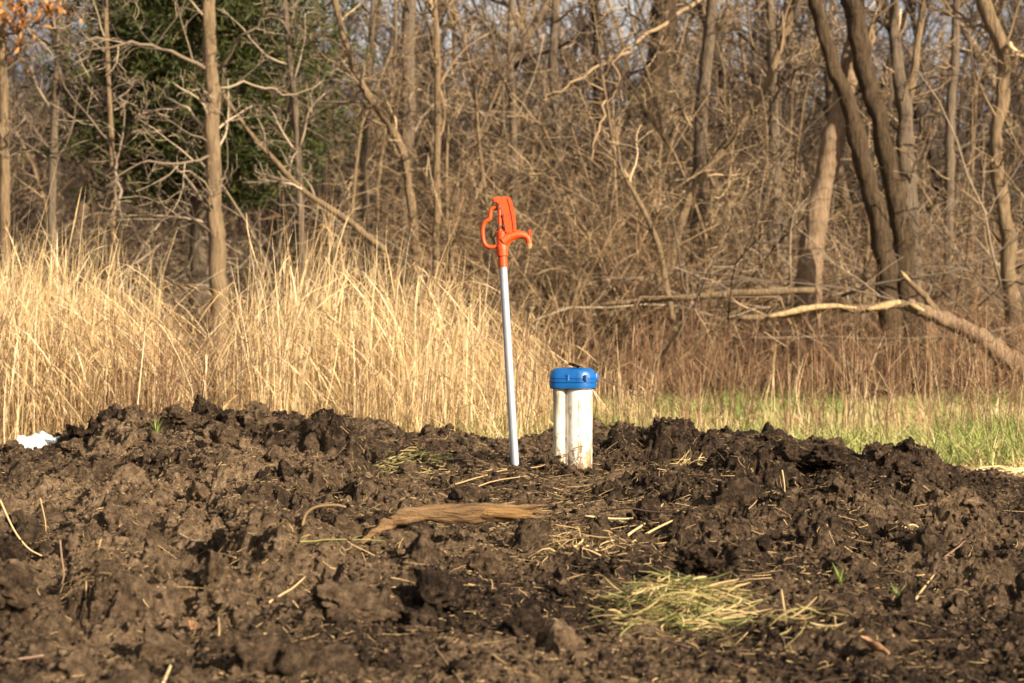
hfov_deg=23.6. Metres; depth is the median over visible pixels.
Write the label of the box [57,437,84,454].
soil clod
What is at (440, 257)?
shrub
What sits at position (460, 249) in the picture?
shrub
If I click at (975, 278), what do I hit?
shrub
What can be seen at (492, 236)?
sapling
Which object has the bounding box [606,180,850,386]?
shrub
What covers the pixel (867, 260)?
sapling
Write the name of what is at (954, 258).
shrub
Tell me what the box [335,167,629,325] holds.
shrub
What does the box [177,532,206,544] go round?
stalk
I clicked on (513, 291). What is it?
shrub
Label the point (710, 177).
sapling
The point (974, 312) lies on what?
bush
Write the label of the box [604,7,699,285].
sapling
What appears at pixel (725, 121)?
sapling
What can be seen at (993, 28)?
tree
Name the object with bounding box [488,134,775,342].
shrub
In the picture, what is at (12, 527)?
stalk
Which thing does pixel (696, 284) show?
shrub
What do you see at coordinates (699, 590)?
grass clump
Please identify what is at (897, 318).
bush
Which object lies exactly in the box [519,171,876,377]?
shrub
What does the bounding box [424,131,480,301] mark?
sapling
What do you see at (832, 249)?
shrub
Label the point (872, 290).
shrub
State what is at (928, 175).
shrub
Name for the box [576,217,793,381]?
shrub
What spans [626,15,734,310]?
sapling
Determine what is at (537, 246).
shrub
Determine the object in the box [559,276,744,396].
bush
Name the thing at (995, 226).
shrub
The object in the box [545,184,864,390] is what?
shrub
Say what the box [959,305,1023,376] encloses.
bush
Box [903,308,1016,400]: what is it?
bush
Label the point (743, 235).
shrub
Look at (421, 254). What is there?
shrub
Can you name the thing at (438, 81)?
tree
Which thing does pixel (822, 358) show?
bush
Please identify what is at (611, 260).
shrub
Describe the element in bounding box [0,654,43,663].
root
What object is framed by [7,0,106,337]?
tree
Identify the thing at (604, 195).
shrub
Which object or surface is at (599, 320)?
bush
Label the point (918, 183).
sapling
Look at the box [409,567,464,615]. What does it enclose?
soil clod
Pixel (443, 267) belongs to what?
shrub
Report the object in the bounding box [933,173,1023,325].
shrub
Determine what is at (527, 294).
shrub
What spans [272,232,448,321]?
shrub
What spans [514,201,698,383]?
shrub
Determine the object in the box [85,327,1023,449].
weed stalks
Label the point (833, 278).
shrub
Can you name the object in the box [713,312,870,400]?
bush
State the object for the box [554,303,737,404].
bush
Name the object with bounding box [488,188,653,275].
shrub
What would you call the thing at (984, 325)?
bush
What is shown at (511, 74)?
tree
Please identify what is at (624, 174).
tree
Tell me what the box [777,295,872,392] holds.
bush
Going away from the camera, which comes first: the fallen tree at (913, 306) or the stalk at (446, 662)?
the stalk at (446, 662)
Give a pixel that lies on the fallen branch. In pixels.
(754, 293)
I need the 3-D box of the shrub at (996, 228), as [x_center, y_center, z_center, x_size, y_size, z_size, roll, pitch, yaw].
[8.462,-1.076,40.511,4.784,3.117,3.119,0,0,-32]
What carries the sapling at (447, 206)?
on the ground at (356, 278)
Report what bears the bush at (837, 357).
on the ground at (356, 278)
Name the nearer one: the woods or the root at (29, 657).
the root at (29, 657)
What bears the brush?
on the ground at (356, 278)
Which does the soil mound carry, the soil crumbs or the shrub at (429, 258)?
the soil crumbs
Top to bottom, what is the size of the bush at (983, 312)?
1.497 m
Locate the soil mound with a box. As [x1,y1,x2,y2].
[0,398,1023,682]
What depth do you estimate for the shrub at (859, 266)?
33.96 m
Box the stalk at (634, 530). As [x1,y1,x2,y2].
[627,503,663,535]
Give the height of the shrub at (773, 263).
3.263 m
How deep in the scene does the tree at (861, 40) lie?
28.41 m
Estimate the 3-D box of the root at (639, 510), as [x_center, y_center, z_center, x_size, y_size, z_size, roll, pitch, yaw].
[0.459,0.578,8.218,0.016,0.029,0.597,0,0,-32]
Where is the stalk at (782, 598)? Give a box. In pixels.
[780,588,787,629]
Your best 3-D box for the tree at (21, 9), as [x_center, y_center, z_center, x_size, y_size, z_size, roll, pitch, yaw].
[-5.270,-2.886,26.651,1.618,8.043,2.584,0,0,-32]
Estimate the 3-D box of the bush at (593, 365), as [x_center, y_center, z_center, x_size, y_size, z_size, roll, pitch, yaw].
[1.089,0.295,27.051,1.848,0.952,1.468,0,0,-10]
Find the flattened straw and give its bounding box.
[801,436,1023,476]
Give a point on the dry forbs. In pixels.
(889, 398)
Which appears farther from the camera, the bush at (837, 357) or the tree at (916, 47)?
the tree at (916, 47)
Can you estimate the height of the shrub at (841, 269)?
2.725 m
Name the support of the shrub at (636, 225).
on the ground at (356, 278)
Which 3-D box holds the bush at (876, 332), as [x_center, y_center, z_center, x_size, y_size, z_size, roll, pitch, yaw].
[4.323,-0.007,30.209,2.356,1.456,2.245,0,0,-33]
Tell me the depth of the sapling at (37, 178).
38.90 m
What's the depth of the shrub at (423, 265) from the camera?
37.35 m
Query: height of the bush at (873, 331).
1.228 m
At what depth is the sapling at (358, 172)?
36.53 m
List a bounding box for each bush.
[540,328,671,402]
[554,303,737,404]
[555,287,734,393]
[559,264,748,386]
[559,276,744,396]
[584,278,771,398]
[584,330,718,403]
[641,322,775,394]
[668,349,745,394]
[696,285,852,396]
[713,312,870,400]
[746,327,873,393]
[777,281,1007,404]
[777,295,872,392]
[781,325,904,401]
[788,292,974,390]
[820,296,1021,375]
[822,329,877,394]
[824,291,999,385]
[839,316,946,388]
[847,312,978,394]
[850,331,948,391]
[892,285,1023,402]
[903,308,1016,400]
[912,282,1022,385]
[924,313,997,395]
[927,326,994,397]
[935,290,1022,344]
[936,290,1004,392]
[944,288,1023,355]
[953,300,1023,395]
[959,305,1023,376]
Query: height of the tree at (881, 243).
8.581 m
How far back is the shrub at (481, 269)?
32.42 m
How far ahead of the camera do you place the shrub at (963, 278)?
33.65 m
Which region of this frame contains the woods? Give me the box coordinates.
[6,0,1023,355]
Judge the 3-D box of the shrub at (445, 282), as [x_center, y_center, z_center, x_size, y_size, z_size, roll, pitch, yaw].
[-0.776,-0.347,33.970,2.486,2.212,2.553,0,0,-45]
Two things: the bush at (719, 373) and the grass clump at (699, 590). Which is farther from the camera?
the bush at (719, 373)
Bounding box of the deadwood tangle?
[9,53,1023,407]
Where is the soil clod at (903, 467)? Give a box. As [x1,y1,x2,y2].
[891,459,924,477]
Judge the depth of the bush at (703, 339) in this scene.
28.39 m
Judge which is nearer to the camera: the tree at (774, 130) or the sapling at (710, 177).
the sapling at (710, 177)
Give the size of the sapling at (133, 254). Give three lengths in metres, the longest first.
7.226 x 2.658 x 2.154 m
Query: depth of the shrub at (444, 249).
33.81 m
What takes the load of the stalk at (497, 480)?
on the soil mound
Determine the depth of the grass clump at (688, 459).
10.26 m
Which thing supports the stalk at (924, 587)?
on the soil mound
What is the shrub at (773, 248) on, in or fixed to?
on the ground at (356, 278)
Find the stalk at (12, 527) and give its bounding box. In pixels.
[0,500,41,556]
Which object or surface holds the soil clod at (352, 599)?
on the soil mound
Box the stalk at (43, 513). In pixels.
[39,498,46,531]
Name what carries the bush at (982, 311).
on the ground at (356, 278)
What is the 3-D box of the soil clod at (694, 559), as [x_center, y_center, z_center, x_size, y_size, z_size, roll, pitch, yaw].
[0.540,0.638,7.016,0.144,0.116,0.123,0,0,0]
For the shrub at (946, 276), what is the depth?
32.10 m
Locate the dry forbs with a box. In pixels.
[0,284,1023,452]
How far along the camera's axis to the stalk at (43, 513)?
8.34 m
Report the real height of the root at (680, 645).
0.011 m
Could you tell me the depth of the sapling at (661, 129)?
31.99 m
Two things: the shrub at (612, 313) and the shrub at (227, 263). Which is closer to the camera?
the shrub at (612, 313)
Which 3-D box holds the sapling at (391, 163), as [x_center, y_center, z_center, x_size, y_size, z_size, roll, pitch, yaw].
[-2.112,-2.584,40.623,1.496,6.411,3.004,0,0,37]
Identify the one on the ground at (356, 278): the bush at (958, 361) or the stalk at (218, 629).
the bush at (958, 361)
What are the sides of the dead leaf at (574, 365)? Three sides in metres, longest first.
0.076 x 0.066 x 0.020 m
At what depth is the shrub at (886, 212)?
34.62 m
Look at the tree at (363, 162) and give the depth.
32.96 m
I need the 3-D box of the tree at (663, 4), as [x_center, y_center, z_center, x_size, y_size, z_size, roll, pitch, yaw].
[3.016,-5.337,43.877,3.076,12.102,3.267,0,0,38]
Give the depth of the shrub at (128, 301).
31.11 m
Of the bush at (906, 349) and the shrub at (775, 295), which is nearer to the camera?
the bush at (906, 349)
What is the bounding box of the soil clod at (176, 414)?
[157,403,190,425]
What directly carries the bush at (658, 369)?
on the ground at (356, 278)
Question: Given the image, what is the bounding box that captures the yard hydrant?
[480,197,531,465]
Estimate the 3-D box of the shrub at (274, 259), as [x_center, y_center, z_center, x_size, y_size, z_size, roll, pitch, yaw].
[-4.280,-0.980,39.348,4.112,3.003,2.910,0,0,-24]
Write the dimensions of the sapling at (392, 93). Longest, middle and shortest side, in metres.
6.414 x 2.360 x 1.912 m
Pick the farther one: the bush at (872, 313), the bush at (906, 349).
the bush at (872, 313)
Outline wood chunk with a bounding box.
[359,502,548,544]
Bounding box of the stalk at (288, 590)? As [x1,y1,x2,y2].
[268,576,305,603]
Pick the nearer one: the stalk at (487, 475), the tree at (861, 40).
the stalk at (487, 475)
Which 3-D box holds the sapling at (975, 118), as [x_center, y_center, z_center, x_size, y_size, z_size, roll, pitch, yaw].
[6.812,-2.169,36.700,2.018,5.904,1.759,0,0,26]
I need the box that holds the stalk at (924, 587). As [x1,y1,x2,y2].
[915,574,934,599]
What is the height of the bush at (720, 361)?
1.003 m
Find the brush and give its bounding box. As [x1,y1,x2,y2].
[71,264,1023,407]
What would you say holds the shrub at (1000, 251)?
on the ground at (356, 278)
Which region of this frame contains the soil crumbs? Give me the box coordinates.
[0,398,1023,682]
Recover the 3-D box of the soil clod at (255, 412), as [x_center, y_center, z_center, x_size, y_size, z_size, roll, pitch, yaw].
[-1.200,0.357,11.491,0.199,0.162,0.141,0,0,0]
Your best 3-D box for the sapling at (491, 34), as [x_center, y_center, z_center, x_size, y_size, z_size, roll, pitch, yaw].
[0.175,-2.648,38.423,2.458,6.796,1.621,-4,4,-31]
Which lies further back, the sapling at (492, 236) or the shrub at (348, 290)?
the shrub at (348, 290)
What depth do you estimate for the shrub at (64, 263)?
28.87 m
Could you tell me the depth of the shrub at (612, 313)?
27.32 m
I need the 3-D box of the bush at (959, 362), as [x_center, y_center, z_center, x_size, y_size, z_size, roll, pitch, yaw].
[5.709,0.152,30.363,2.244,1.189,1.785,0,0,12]
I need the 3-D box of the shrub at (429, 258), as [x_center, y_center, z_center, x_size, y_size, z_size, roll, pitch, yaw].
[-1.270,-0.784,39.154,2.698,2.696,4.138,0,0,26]
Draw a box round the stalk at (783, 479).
[781,470,784,490]
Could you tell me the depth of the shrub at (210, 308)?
37.48 m
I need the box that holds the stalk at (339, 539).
[299,539,384,542]
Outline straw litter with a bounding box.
[0,408,1023,682]
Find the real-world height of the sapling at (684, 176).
4.023 m
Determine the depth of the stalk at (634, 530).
8.06 m
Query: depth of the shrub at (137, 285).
38.35 m
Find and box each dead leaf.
[186,619,197,629]
[568,362,583,367]
[860,636,889,655]
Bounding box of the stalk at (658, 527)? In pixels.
[631,520,672,542]
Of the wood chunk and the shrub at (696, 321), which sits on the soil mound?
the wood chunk
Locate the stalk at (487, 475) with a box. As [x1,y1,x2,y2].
[454,464,544,484]
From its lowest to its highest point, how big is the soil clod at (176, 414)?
0.114 m
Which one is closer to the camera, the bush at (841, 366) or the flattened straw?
the flattened straw
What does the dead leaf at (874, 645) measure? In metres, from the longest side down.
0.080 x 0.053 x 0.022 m
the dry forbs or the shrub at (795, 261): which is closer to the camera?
the dry forbs
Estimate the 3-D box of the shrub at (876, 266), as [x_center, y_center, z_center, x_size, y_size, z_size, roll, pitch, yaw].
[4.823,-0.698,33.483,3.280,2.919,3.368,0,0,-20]
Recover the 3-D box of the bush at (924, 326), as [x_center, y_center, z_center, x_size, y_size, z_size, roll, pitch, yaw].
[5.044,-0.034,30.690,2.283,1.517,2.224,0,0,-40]
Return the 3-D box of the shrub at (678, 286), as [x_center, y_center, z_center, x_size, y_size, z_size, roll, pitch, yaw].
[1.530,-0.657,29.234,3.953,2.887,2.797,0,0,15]
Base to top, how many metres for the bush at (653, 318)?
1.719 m
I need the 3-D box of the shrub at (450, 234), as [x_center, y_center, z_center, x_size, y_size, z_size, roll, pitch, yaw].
[-0.344,-1.203,33.332,5.378,3.927,3.805,0,0,24]
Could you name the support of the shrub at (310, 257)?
on the ground at (356, 278)
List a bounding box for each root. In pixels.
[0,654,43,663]
[59,540,64,589]
[300,504,345,525]
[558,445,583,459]
[599,508,699,518]
[667,641,740,666]
[945,540,965,556]
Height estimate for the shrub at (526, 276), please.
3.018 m
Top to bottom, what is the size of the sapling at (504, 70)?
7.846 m
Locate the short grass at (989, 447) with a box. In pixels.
[1,380,1023,473]
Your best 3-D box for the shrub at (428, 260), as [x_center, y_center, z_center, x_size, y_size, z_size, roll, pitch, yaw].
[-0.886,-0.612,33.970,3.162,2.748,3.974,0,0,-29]
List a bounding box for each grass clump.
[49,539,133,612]
[373,444,459,472]
[521,521,640,566]
[577,566,775,642]
[667,439,706,470]
[746,595,863,652]
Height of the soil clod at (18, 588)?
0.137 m
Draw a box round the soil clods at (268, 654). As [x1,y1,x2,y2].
[0,394,1023,682]
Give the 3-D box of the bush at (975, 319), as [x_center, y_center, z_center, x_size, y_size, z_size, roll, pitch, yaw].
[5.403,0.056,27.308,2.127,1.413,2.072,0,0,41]
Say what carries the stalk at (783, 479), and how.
on the soil mound
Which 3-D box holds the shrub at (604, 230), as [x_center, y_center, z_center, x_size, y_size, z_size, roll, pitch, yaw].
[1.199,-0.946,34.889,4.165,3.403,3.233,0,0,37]
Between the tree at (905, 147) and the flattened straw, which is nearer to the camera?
the flattened straw
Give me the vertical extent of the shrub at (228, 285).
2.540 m
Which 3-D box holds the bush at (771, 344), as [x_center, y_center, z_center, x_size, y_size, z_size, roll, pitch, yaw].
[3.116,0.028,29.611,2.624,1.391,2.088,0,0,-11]
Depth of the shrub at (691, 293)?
29.15 m
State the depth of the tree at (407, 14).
39.91 m
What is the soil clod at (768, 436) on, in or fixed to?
on the soil mound
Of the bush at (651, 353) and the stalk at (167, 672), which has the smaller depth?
the stalk at (167, 672)
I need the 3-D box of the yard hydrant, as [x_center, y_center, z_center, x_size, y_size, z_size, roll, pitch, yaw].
[0.009,0.099,10.000,0.210,1.386,0.052,-3,0,0]
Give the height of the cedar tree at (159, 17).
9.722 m
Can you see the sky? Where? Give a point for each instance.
(469, 2)
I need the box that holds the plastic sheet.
[15,430,59,449]
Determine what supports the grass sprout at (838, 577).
on the soil mound
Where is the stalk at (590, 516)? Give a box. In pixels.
[585,515,628,519]
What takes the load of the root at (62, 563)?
on the soil mound
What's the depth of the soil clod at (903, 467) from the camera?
11.54 m
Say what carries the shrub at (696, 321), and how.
on the ground at (356, 278)
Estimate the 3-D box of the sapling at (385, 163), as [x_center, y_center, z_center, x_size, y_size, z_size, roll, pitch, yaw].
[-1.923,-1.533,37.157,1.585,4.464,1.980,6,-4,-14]
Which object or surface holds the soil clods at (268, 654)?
on the soil mound
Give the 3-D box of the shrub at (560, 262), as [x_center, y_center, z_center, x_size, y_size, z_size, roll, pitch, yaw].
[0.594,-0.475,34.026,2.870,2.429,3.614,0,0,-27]
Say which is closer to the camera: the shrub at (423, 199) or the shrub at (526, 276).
the shrub at (526, 276)
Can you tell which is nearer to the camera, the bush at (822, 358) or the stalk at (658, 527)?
the stalk at (658, 527)
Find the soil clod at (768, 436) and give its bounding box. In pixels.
[759,431,780,441]
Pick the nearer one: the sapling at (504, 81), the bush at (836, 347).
the bush at (836, 347)
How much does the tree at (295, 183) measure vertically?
2.025 m
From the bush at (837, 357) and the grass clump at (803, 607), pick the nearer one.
the grass clump at (803, 607)
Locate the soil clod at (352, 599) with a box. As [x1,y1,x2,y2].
[308,577,395,623]
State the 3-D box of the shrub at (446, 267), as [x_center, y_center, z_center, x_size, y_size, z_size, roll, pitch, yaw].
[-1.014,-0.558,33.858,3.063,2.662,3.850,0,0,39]
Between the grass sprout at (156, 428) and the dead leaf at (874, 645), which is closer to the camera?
the dead leaf at (874, 645)
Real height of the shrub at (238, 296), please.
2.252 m
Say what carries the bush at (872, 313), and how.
on the ground at (356, 278)
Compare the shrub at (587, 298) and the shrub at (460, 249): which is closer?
the shrub at (587, 298)
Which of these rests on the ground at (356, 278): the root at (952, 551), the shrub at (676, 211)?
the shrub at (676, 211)
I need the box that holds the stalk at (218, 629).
[217,617,219,635]
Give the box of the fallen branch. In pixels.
[600,287,815,366]
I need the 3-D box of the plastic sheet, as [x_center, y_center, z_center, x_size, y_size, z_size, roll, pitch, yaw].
[-2.325,0.486,12.100,0.305,0.092,0.203,0,0,-11]
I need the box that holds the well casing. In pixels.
[549,367,597,468]
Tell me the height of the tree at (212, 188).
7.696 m
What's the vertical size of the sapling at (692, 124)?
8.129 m
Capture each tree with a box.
[0,0,96,337]
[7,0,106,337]
[9,0,388,376]
[47,0,163,331]
[59,0,361,402]
[195,68,386,252]
[216,0,348,368]
[266,0,431,353]
[307,0,412,381]
[322,0,479,310]
[389,0,517,387]
[431,0,574,298]
[484,0,614,285]
[487,0,790,378]
[559,0,688,400]
[599,0,729,250]
[640,0,827,392]
[724,0,844,391]
[738,271,1023,383]
[768,0,894,400]
[808,0,907,400]
[835,0,930,403]
[858,0,984,161]
[866,0,936,334]
[915,0,1022,313]
[927,0,1023,403]
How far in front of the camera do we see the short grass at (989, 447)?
17.44 m
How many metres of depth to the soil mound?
7.41 m
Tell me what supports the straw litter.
on the soil mound
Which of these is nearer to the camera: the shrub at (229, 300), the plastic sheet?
the plastic sheet
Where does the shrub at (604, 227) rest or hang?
on the ground at (356, 278)
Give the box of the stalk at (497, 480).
[479,476,519,486]
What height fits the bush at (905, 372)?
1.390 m
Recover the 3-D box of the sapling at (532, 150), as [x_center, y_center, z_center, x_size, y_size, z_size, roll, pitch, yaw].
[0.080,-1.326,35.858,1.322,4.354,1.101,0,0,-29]
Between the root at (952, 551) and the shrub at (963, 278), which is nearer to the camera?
the root at (952, 551)
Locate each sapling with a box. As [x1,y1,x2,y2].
[9,72,101,312]
[76,2,189,311]
[175,202,254,345]
[280,18,427,387]
[296,42,428,321]
[306,0,449,371]
[319,1,467,287]
[327,93,449,344]
[369,0,558,272]
[396,21,497,363]
[414,0,548,401]
[422,74,507,271]
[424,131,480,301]
[459,0,566,304]
[459,23,637,325]
[475,106,551,317]
[598,0,773,321]
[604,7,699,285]
[612,0,765,237]
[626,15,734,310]
[627,79,748,392]
[664,104,782,372]
[679,0,795,334]
[723,0,845,298]
[740,0,850,389]
[821,0,945,396]
[857,104,1022,323]
[917,0,1022,303]
[925,0,1022,296]
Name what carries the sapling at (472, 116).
on the ground at (356, 278)
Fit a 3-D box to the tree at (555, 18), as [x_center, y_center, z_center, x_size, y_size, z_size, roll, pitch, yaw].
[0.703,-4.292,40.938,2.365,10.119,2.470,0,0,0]
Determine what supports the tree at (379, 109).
on the ground at (356, 278)
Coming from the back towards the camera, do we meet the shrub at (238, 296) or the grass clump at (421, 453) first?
the shrub at (238, 296)
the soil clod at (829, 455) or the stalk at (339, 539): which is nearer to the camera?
the stalk at (339, 539)
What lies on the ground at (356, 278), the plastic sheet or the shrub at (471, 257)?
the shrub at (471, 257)
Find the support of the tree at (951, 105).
on the ground at (356, 278)
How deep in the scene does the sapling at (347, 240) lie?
31.59 m
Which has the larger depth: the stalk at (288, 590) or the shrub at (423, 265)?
the shrub at (423, 265)
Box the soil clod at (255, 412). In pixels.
[236,400,276,427]
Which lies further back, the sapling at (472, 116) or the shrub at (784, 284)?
the sapling at (472, 116)
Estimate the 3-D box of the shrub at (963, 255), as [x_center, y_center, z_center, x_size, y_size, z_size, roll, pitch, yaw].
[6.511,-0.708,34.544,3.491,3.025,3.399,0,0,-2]
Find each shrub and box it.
[10,177,100,298]
[10,218,145,348]
[21,253,184,323]
[54,273,181,327]
[83,185,360,332]
[89,223,326,391]
[91,259,188,336]
[100,207,314,358]
[133,195,375,370]
[139,273,259,337]
[147,237,357,392]
[148,266,293,344]
[229,193,402,364]
[259,139,673,399]
[268,248,488,367]
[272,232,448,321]
[294,130,641,370]
[294,177,629,355]
[296,241,493,352]
[307,206,550,346]
[310,154,584,344]
[310,192,583,349]
[312,127,686,364]
[318,88,762,401]
[318,188,580,328]
[327,187,562,349]
[331,223,492,306]
[334,148,660,396]
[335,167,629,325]
[354,214,557,377]
[354,252,493,363]
[365,176,652,384]
[369,132,765,368]
[371,207,563,281]
[372,176,605,347]
[418,149,677,371]
[418,192,711,390]
[424,246,577,378]
[441,55,736,397]
[441,168,715,392]
[442,150,833,398]
[444,200,779,403]
[462,94,881,334]
[467,152,666,323]
[468,159,793,397]
[481,47,851,392]
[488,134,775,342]
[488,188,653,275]
[488,219,652,342]
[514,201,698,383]
[515,166,798,398]
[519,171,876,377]
[535,189,788,355]
[544,131,885,331]
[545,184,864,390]
[549,157,833,375]
[558,223,775,389]
[562,258,757,350]
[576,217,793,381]
[578,150,856,390]
[589,148,935,396]
[600,236,800,399]
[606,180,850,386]
[615,170,850,384]
[651,222,857,378]
[658,178,878,389]
[685,233,825,388]
[713,211,959,381]
[718,89,1021,345]
[732,150,997,374]
[752,199,968,391]
[761,193,1018,387]
[762,232,969,382]
[793,200,996,386]
[824,198,1023,390]
[831,232,1023,389]
[838,207,995,299]
[841,127,1023,369]
[844,104,1023,328]
[844,188,1023,335]
[923,195,1023,300]
[924,233,1023,337]
[926,183,1023,334]
[932,224,1023,384]
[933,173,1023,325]
[939,174,1023,288]
[956,94,1023,373]
[959,186,1023,328]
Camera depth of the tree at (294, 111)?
28.97 m
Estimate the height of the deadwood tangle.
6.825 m
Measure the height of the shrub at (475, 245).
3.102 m
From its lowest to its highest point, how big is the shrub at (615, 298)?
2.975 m
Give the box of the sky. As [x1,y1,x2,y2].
[6,0,1023,199]
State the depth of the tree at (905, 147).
28.52 m
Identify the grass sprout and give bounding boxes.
[140,418,162,432]
[833,564,856,584]
[888,585,906,598]
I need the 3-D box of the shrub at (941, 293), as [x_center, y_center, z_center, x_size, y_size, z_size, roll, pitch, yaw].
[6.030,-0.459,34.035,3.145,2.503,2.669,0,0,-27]
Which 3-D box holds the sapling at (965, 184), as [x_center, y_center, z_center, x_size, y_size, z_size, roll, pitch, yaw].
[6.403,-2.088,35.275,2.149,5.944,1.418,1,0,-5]
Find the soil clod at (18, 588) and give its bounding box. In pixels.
[0,563,39,612]
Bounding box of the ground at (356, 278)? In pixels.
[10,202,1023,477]
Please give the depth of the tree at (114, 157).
26.98 m
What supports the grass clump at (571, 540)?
on the soil mound
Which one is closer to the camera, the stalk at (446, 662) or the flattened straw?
the stalk at (446, 662)
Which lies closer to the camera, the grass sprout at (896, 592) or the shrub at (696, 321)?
the grass sprout at (896, 592)
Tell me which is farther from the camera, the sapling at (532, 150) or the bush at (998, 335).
the sapling at (532, 150)
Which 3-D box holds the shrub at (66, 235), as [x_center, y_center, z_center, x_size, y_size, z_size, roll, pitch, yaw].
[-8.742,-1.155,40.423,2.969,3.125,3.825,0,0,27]
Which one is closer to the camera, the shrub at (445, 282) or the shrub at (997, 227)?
the shrub at (445, 282)
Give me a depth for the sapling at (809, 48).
37.53 m
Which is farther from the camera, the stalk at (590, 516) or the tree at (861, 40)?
the tree at (861, 40)
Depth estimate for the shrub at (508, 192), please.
31.21 m
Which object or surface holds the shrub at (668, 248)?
on the ground at (356, 278)
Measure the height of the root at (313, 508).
0.068 m
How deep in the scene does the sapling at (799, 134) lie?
31.10 m
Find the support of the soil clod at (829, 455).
on the soil mound
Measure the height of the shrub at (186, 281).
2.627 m
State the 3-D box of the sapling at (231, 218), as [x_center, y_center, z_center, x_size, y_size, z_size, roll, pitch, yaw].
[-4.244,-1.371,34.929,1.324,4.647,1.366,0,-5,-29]
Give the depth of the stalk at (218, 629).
6.10 m
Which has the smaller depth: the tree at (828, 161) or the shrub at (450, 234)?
the tree at (828, 161)
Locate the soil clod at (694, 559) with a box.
[676,544,725,577]
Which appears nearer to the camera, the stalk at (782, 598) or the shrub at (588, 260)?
the stalk at (782, 598)
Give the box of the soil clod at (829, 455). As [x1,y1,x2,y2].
[805,444,851,468]
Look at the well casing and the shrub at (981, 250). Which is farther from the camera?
the shrub at (981, 250)
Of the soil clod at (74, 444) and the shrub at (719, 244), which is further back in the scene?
the shrub at (719, 244)
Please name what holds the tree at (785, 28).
on the ground at (356, 278)
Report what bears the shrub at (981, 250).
on the ground at (356, 278)
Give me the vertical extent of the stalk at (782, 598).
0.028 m
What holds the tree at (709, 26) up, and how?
on the ground at (356, 278)
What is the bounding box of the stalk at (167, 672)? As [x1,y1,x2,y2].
[161,659,173,682]
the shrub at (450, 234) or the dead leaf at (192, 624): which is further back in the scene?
the shrub at (450, 234)
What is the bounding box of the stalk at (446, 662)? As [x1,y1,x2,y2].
[432,645,462,682]

